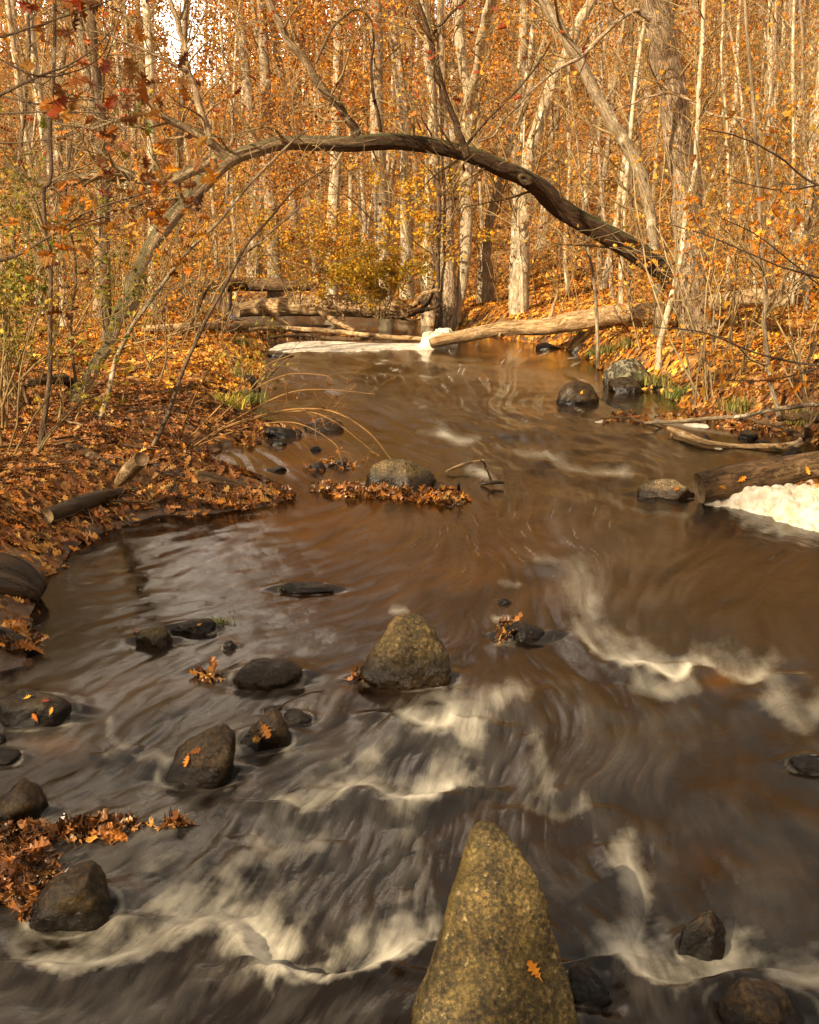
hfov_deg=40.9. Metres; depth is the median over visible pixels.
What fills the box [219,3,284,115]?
autumn tree
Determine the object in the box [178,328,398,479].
arching canes
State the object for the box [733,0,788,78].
woodland tree
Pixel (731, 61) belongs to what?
woodland tree
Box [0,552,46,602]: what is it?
rotten log
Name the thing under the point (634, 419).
driftwood branch
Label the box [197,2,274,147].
autumn tree
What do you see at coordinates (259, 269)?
slender tree
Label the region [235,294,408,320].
fallen log
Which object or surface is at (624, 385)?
black boulder
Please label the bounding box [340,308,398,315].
brush limb
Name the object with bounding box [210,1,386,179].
autumn tree
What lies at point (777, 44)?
woodland tree
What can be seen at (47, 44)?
autumn tree
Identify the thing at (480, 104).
woodland tree
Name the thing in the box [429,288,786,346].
fallen log
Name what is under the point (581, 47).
autumn tree
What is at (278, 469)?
bank stone
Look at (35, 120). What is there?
woodland tree
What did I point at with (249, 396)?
grass tussock
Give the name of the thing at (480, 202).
woodland tree
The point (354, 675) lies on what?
drifted leaves
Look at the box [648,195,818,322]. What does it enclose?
oak bough
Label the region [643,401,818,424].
driftwood branch
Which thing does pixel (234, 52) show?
woodland tree
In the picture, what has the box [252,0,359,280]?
woodland tree
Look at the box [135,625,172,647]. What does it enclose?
brown rock
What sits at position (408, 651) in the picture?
pyramid boulder
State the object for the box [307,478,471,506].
drifted leaves
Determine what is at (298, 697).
driftwood stick
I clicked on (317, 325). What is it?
stone
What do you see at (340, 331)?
fallen log
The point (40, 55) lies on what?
woodland tree
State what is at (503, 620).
drifted leaves
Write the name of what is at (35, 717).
fallen leaf
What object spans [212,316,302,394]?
bush
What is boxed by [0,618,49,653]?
drifted leaves
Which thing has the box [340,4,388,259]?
slender tree
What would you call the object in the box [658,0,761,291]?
slender tree
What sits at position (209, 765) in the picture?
tilted boulder
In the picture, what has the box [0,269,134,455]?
bush
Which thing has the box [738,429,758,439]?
inlet stone
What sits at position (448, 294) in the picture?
mature tree
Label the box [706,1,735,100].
woodland tree
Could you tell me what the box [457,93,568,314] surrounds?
slender tree
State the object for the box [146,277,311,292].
fallen log
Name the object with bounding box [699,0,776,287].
slender tree
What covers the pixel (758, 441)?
inlet stone
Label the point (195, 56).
woodland tree
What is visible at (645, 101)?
autumn tree
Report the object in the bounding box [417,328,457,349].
foam heap
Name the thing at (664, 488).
rock
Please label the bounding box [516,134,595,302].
bush
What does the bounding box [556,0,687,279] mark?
woodland tree
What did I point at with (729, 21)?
autumn tree
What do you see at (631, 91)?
slender tree
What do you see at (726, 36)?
woodland tree
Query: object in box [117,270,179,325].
bush
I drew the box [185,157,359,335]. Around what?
slender tree
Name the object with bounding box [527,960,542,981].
fallen leaf
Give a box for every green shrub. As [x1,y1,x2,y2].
[0,150,145,411]
[0,203,160,426]
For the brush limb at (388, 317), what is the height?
0.102 m
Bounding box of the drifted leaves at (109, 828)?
[0,808,148,861]
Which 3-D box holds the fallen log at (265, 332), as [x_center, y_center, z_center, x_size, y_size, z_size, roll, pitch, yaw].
[-1.833,-3.007,18.490,2.747,0.261,1.026,4,15,15]
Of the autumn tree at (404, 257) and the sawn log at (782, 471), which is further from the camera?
the autumn tree at (404, 257)
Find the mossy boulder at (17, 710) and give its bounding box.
[0,689,71,727]
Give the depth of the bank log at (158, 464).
6.85 m
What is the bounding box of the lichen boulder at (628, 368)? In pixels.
[603,358,650,388]
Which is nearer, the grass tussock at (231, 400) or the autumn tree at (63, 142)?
the grass tussock at (231, 400)
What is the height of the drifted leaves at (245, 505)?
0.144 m
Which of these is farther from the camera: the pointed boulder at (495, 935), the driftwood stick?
the driftwood stick
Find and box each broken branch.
[150,283,195,317]
[257,302,290,325]
[317,308,355,330]
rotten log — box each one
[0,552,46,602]
[0,626,38,652]
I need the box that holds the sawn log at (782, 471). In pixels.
[692,451,818,502]
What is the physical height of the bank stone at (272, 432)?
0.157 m
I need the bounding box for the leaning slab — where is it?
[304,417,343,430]
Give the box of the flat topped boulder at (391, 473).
[365,458,436,491]
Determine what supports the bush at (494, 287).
on the ground
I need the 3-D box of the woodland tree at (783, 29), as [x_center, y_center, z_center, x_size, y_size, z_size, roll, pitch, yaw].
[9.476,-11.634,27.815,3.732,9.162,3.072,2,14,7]
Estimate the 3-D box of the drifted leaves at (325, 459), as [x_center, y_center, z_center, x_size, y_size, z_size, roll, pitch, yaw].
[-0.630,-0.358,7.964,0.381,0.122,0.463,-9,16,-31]
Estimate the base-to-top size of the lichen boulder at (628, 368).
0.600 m
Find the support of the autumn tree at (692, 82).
on the ground
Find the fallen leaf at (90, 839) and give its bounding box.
[85,835,98,842]
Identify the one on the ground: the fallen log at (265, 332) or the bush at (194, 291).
the bush at (194, 291)
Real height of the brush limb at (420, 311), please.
0.449 m
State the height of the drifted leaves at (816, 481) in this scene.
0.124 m
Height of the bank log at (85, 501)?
0.105 m
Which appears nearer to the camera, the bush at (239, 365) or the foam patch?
the foam patch
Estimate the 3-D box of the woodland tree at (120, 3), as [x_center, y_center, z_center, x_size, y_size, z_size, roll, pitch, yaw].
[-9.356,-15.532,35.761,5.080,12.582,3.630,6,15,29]
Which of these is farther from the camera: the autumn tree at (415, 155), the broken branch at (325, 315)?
the autumn tree at (415, 155)
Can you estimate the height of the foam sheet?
0.308 m
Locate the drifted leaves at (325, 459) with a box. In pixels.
[303,454,356,471]
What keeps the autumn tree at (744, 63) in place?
on the ground
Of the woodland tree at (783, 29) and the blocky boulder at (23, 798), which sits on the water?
the blocky boulder at (23, 798)
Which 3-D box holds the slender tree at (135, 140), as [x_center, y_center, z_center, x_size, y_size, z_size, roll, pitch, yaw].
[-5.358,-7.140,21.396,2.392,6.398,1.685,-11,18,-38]
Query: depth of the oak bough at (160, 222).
5.54 m
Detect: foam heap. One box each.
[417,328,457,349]
[703,479,818,531]
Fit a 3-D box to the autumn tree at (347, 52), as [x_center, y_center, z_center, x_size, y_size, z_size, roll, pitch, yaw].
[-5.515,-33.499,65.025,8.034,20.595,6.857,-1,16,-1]
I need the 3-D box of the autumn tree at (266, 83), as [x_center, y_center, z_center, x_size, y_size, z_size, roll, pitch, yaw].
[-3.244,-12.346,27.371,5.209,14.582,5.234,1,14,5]
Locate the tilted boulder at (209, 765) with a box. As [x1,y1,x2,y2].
[165,723,235,788]
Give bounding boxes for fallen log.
[141,321,249,331]
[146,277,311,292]
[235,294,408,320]
[248,325,421,340]
[249,326,370,338]
[266,333,387,340]
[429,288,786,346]
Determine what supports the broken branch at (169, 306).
on the ground
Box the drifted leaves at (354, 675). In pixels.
[340,665,363,683]
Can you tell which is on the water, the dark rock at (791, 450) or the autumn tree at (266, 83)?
the dark rock at (791, 450)
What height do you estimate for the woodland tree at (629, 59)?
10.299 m
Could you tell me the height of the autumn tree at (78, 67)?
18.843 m
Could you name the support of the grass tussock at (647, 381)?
on the ground
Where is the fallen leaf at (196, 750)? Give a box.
[188,747,200,753]
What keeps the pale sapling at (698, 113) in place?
on the ground
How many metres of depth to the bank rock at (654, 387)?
11.92 m
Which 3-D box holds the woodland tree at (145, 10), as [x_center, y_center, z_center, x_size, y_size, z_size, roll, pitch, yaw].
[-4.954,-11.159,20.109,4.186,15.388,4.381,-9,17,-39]
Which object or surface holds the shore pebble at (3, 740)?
on the water
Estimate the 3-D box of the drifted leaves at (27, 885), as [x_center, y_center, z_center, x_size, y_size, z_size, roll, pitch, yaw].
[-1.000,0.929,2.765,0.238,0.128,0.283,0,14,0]
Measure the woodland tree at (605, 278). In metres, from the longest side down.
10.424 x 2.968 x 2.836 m
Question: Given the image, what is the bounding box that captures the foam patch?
[683,423,708,427]
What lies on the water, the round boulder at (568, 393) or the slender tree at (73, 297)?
the round boulder at (568, 393)
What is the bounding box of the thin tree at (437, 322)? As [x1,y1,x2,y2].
[393,0,495,330]
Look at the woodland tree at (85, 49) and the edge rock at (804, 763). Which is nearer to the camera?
the edge rock at (804, 763)
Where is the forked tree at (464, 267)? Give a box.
[419,0,517,326]
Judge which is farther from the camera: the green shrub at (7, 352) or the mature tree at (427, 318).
the mature tree at (427, 318)
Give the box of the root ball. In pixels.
[207,319,248,333]
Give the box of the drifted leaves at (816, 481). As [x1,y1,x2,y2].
[796,477,818,488]
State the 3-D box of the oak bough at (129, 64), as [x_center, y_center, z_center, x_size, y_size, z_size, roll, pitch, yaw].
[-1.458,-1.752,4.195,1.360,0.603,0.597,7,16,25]
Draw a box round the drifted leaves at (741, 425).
[653,408,786,435]
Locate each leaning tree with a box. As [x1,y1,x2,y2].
[433,0,649,315]
[483,0,737,334]
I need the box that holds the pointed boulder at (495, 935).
[407,819,578,1023]
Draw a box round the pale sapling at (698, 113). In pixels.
[574,0,818,371]
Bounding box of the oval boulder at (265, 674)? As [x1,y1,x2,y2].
[232,657,302,690]
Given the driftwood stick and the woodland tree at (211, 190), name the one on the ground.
the woodland tree at (211, 190)
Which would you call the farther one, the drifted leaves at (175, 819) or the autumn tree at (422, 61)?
the autumn tree at (422, 61)
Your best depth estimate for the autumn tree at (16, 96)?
32.56 m
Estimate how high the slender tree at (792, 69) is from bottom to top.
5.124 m
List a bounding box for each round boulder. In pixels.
[29,860,112,931]
[556,381,598,404]
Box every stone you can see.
[245,375,260,389]
[264,426,301,438]
[265,353,292,356]
[266,466,286,471]
[270,440,286,445]
[294,323,330,326]
[309,461,325,470]
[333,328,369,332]
[536,342,560,349]
[568,342,585,352]
[702,434,710,439]
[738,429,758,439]
[754,439,770,443]
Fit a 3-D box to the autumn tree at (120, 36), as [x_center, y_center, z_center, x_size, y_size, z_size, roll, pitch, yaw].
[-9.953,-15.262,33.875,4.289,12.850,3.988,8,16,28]
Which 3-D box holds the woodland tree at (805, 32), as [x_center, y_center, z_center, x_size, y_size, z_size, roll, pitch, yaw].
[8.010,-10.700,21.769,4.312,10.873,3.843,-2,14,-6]
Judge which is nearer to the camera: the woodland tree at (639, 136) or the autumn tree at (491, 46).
the woodland tree at (639, 136)
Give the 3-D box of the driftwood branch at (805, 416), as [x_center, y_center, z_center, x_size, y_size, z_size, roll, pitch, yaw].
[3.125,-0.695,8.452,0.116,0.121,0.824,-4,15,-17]
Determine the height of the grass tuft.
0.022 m
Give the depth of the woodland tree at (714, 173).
24.70 m
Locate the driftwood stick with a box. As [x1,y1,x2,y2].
[276,690,322,708]
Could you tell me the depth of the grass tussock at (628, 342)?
13.46 m
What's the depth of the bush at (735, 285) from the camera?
9.94 m
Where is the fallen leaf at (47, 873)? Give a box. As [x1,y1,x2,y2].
[40,869,55,875]
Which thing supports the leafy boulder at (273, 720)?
on the water
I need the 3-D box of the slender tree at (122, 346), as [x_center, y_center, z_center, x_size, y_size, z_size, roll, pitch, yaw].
[-1.220,-1.976,8.236,1.869,2.827,2.162,6,15,23]
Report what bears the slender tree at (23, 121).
on the ground
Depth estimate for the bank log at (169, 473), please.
6.80 m
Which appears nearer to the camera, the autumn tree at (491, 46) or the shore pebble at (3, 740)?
the shore pebble at (3, 740)
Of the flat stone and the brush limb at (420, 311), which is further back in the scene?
the brush limb at (420, 311)
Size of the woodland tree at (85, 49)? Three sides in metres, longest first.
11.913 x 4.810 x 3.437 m
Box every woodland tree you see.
[0,0,106,313]
[0,0,107,304]
[0,0,215,318]
[0,0,243,326]
[0,1,84,281]
[1,0,167,232]
[17,3,60,196]
[59,0,168,310]
[96,0,181,209]
[130,0,257,296]
[145,0,282,268]
[154,3,206,148]
[164,0,316,297]
[191,1,238,157]
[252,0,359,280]
[276,2,420,257]
[307,0,367,241]
[349,18,436,257]
[353,0,435,232]
[357,3,428,229]
[386,0,433,187]
[389,0,464,117]
[397,0,492,237]
[408,0,496,229]
[448,0,525,250]
[459,1,479,112]
[460,1,535,178]
[460,4,503,200]
[466,0,491,181]
[478,0,587,291]
[501,1,591,260]
[529,0,715,303]
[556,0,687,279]
[567,0,722,239]
[576,2,648,248]
[593,0,644,171]
[597,0,709,289]
[609,2,658,127]
[612,0,697,211]
[635,0,818,246]
[683,3,707,75]
[687,0,758,137]
[690,0,816,145]
[694,0,760,109]
[695,0,732,93]
[700,0,792,207]
[706,0,818,232]
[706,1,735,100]
[710,8,763,124]
[711,0,817,229]
[724,0,817,165]
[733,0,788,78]
[741,0,818,245]
[743,2,798,93]
[746,1,798,92]
[752,17,818,268]
[762,0,818,188]
[780,0,818,184]
[784,0,818,85]
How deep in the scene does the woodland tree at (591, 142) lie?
26.93 m
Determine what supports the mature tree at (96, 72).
on the ground
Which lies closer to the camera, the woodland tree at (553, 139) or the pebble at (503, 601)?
the pebble at (503, 601)
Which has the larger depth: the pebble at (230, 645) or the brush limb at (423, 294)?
the brush limb at (423, 294)
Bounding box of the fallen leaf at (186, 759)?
[182,756,189,766]
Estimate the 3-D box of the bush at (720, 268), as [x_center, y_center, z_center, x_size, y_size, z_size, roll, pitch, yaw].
[3.526,-2.855,12.454,1.887,1.919,1.516,0,14,0]
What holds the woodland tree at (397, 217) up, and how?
on the ground
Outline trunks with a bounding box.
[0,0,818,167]
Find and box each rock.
[0,748,20,764]
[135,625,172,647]
[170,618,215,634]
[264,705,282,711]
[280,581,333,593]
[284,708,311,723]
[327,456,351,467]
[504,621,544,642]
[567,962,612,1006]
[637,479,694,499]
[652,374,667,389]
[678,910,725,960]
[780,446,801,456]
[790,755,818,771]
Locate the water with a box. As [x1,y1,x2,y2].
[0,297,818,1023]
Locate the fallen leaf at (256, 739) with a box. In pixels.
[253,736,260,742]
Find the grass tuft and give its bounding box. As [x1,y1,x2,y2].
[211,615,234,625]
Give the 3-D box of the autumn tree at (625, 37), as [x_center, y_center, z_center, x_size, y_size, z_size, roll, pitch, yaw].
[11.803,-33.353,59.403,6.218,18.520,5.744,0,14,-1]
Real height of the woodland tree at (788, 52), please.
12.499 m
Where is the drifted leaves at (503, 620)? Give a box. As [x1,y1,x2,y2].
[493,612,522,644]
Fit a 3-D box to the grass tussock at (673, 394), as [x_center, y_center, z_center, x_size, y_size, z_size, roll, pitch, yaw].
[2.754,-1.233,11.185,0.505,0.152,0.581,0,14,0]
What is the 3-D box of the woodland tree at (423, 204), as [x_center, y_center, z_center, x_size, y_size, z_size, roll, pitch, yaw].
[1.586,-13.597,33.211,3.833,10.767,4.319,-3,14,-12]
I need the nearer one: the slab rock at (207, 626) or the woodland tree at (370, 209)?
the slab rock at (207, 626)
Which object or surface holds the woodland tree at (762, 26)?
on the ground
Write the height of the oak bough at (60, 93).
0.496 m
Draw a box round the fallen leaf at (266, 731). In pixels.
[260,722,270,737]
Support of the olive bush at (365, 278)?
on the ground
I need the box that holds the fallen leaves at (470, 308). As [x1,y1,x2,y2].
[0,76,818,413]
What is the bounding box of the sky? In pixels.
[0,0,816,90]
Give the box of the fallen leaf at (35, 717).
[31,713,37,721]
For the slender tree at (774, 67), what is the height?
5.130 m
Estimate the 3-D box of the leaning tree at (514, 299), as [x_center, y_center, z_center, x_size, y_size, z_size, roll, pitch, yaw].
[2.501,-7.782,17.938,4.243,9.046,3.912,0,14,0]
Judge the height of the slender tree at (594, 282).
4.192 m
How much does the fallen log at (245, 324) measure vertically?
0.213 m
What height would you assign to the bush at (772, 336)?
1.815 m
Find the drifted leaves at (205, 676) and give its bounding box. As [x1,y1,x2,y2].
[188,656,225,683]
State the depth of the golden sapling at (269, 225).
19.32 m
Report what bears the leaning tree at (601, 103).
on the ground
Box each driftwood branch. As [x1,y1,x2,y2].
[446,459,484,471]
[480,469,503,484]
[599,416,662,427]
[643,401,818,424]
[667,387,818,449]
[730,411,808,442]
[776,412,818,423]
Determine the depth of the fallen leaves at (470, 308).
15.24 m
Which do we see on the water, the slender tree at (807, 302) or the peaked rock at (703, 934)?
the peaked rock at (703, 934)
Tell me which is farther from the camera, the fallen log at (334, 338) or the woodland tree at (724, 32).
the woodland tree at (724, 32)
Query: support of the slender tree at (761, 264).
on the ground
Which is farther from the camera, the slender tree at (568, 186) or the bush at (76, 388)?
the slender tree at (568, 186)
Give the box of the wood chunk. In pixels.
[114,452,148,486]
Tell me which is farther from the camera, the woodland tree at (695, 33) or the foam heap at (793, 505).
the woodland tree at (695, 33)
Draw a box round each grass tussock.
[204,391,251,409]
[223,387,267,405]
[224,367,256,378]
[226,335,261,346]
[578,344,604,355]
[591,342,617,353]
[612,335,646,348]
[642,371,678,387]
[656,382,690,400]
[717,393,759,413]
[768,405,818,427]
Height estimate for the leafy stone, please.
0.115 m
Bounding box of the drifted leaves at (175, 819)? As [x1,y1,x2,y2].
[138,806,201,834]
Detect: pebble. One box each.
[0,733,6,744]
[223,640,236,649]
[310,446,321,450]
[498,598,511,605]
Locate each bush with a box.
[0,167,108,397]
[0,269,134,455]
[1,314,105,428]
[100,241,234,379]
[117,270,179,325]
[165,229,216,321]
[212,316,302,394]
[281,196,381,301]
[306,235,441,318]
[428,173,557,301]
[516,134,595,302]
[563,25,818,406]
[619,217,705,346]
[651,171,806,342]
[654,144,818,368]
[679,41,818,379]
[704,79,818,332]
[750,283,818,412]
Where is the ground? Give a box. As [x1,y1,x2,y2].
[0,28,818,670]
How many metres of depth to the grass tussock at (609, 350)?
14.08 m
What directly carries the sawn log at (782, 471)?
on the water
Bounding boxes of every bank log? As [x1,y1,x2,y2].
[27,460,81,475]
[42,488,125,522]
[58,441,119,471]
[106,507,131,525]
[150,462,166,468]
[165,471,187,478]
[197,471,264,491]
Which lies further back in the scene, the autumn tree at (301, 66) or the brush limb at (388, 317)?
the autumn tree at (301, 66)
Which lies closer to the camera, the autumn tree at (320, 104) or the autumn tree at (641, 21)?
the autumn tree at (320, 104)
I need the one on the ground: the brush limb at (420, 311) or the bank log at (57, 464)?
the bank log at (57, 464)
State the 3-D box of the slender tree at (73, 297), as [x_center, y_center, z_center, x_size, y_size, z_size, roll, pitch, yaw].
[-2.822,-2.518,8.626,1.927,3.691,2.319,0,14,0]
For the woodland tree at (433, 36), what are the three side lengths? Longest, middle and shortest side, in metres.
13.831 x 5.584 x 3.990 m
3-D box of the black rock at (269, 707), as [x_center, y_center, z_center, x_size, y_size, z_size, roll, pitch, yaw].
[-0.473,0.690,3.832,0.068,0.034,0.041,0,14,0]
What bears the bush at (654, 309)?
on the ground
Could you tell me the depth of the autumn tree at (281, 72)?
31.61 m
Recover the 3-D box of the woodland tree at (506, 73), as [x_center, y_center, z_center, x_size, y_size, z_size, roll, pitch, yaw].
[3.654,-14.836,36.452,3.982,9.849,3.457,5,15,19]
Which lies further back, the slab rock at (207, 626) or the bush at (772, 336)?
the bush at (772, 336)
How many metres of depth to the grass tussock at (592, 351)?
14.77 m
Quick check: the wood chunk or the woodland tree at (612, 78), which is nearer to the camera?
the wood chunk
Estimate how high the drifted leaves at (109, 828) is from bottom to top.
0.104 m
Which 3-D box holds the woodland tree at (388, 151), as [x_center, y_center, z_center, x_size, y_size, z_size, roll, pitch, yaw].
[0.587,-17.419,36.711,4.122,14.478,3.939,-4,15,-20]
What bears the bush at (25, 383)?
on the ground
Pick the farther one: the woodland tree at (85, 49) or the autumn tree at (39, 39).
the autumn tree at (39, 39)
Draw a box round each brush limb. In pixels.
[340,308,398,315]
[360,314,418,320]
[399,303,441,318]
[407,284,434,312]
[411,288,439,305]
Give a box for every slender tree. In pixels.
[0,0,87,329]
[0,0,179,386]
[0,0,181,451]
[0,134,95,404]
[59,35,374,420]
[71,49,464,447]
[72,0,142,292]
[74,0,179,301]
[176,0,246,303]
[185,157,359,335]
[220,0,291,276]
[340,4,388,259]
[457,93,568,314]
[504,40,662,367]
[525,0,619,294]
[548,0,650,298]
[588,0,665,301]
[622,0,818,423]
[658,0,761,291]
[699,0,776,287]
[702,0,818,289]
[725,0,818,305]
[745,0,818,310]
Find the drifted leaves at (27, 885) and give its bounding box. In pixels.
[0,836,68,921]
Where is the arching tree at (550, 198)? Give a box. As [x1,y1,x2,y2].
[0,0,678,403]
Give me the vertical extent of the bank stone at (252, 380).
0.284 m
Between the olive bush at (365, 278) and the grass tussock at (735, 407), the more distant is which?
the olive bush at (365, 278)
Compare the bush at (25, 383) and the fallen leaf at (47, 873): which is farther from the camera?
the bush at (25, 383)
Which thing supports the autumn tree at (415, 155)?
on the ground
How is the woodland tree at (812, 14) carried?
on the ground
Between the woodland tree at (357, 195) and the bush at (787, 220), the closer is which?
the bush at (787, 220)
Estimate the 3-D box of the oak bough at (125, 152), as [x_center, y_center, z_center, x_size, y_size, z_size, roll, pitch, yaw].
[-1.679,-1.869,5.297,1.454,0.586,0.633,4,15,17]
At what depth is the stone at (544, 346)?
16.31 m
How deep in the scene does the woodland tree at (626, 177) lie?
16.38 m
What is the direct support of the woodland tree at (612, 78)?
on the ground
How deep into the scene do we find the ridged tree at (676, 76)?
11.73 m
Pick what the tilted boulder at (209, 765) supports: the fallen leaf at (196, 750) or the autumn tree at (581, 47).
the fallen leaf at (196, 750)
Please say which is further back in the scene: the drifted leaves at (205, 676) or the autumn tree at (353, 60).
the autumn tree at (353, 60)
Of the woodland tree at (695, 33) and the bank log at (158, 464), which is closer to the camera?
the bank log at (158, 464)
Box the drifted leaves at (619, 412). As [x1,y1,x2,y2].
[602,408,653,423]
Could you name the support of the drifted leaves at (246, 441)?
on the water
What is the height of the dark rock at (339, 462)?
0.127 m
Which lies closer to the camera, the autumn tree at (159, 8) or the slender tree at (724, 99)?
the slender tree at (724, 99)
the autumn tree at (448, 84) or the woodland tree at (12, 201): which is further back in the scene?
the autumn tree at (448, 84)
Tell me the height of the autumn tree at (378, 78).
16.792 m
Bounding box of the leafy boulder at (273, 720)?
[240,708,291,751]
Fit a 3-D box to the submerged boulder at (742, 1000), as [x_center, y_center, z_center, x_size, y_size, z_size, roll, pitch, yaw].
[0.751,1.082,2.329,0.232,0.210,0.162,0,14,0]
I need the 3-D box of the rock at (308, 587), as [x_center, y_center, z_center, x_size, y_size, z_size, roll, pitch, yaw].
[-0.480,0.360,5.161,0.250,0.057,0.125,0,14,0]
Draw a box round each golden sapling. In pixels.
[110,187,266,311]
[208,163,370,304]
[334,129,498,298]
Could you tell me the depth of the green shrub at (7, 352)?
7.28 m
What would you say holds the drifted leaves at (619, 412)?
on the water
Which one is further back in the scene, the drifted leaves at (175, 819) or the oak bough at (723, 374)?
the oak bough at (723, 374)
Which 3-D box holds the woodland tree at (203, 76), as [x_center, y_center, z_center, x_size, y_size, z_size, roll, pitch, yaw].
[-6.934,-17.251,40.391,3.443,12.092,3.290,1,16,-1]
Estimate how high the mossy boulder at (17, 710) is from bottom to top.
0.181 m
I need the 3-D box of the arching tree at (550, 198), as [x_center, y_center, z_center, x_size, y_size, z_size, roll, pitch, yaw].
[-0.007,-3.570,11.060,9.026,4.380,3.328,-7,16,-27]
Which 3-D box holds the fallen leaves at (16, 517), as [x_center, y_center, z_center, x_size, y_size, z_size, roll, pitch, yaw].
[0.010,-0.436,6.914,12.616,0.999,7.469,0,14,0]
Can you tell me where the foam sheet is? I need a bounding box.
[270,341,429,352]
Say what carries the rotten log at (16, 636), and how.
on the water
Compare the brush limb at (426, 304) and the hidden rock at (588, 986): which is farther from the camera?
the brush limb at (426, 304)
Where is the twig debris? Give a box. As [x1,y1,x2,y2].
[0,331,818,641]
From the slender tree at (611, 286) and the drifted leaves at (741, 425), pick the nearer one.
the drifted leaves at (741, 425)
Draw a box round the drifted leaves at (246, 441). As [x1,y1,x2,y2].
[232,419,301,446]
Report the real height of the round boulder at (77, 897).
0.268 m
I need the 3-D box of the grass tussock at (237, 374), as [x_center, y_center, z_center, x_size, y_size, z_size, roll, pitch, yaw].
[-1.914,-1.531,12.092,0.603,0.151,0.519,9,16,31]
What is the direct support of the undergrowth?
on the ground
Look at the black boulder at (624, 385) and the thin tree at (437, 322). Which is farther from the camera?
the thin tree at (437, 322)
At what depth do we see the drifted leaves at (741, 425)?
9.70 m
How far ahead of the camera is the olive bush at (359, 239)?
20.12 m
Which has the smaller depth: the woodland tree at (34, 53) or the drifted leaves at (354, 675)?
the drifted leaves at (354, 675)
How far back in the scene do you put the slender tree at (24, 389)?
8.75 m
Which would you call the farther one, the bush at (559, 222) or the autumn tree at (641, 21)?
the autumn tree at (641, 21)
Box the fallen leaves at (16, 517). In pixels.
[0,357,818,665]
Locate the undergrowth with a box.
[0,38,818,349]
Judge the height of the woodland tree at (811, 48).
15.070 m
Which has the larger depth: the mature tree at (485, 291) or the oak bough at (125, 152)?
the mature tree at (485, 291)
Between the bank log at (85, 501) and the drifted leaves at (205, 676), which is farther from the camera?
the bank log at (85, 501)
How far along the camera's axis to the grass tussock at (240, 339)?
15.46 m
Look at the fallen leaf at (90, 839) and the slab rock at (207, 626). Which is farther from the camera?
the slab rock at (207, 626)
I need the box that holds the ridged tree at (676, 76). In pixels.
[369,0,818,335]
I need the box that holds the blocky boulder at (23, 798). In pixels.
[0,778,48,827]
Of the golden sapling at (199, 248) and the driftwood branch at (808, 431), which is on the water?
the driftwood branch at (808, 431)
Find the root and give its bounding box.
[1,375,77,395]
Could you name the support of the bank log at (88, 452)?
on the ground
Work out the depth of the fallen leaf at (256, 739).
3.54 m
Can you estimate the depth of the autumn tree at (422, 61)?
46.25 m
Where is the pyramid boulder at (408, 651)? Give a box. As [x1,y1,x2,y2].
[360,613,451,690]
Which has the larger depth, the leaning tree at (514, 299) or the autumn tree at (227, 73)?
the autumn tree at (227, 73)
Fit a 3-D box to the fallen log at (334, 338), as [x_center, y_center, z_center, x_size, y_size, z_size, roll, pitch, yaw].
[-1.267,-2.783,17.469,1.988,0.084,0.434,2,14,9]
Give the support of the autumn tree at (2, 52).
on the ground
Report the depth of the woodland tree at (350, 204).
32.13 m
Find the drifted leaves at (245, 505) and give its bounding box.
[211,482,297,510]
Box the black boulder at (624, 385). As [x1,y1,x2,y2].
[608,377,642,393]
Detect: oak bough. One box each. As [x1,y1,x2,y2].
[0,0,190,133]
[0,28,180,150]
[0,52,195,184]
[0,136,220,337]
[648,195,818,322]
[654,280,818,406]
[686,96,818,225]
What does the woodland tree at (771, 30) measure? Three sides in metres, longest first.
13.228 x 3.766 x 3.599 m
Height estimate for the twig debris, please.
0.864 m
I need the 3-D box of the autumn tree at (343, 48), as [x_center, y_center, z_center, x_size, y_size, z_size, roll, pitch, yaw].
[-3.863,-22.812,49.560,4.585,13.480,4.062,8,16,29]
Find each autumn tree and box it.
[0,0,78,183]
[0,0,126,302]
[0,0,156,196]
[0,3,73,129]
[0,15,86,140]
[17,3,102,67]
[19,3,124,140]
[38,0,160,225]
[51,0,206,158]
[120,0,343,276]
[160,0,366,297]
[191,0,361,244]
[195,6,256,124]
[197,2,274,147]
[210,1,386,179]
[219,0,503,299]
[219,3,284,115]
[232,6,313,93]
[241,0,423,294]
[252,0,384,202]
[256,0,358,112]
[275,0,466,300]
[309,0,368,111]
[309,0,368,131]
[311,17,369,107]
[327,4,434,132]
[344,0,449,203]
[344,0,578,274]
[383,2,475,169]
[411,0,634,205]
[414,0,532,185]
[447,0,647,252]
[451,0,564,147]
[472,0,510,118]
[529,0,601,152]
[540,0,715,95]
[564,0,689,98]
[575,2,630,66]
[592,0,726,181]
[611,1,700,90]
[620,1,715,110]
[645,0,818,246]
[679,0,761,87]
[692,1,719,78]
[780,2,815,74]
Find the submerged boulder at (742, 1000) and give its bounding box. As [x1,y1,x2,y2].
[716,977,804,1023]
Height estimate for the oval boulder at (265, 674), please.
0.138 m
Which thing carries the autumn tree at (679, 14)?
on the ground
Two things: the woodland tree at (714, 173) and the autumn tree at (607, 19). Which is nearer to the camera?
the woodland tree at (714, 173)
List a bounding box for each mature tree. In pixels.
[8,0,176,340]
[324,0,531,325]
[335,0,543,329]
[415,0,609,304]
[712,1,818,298]

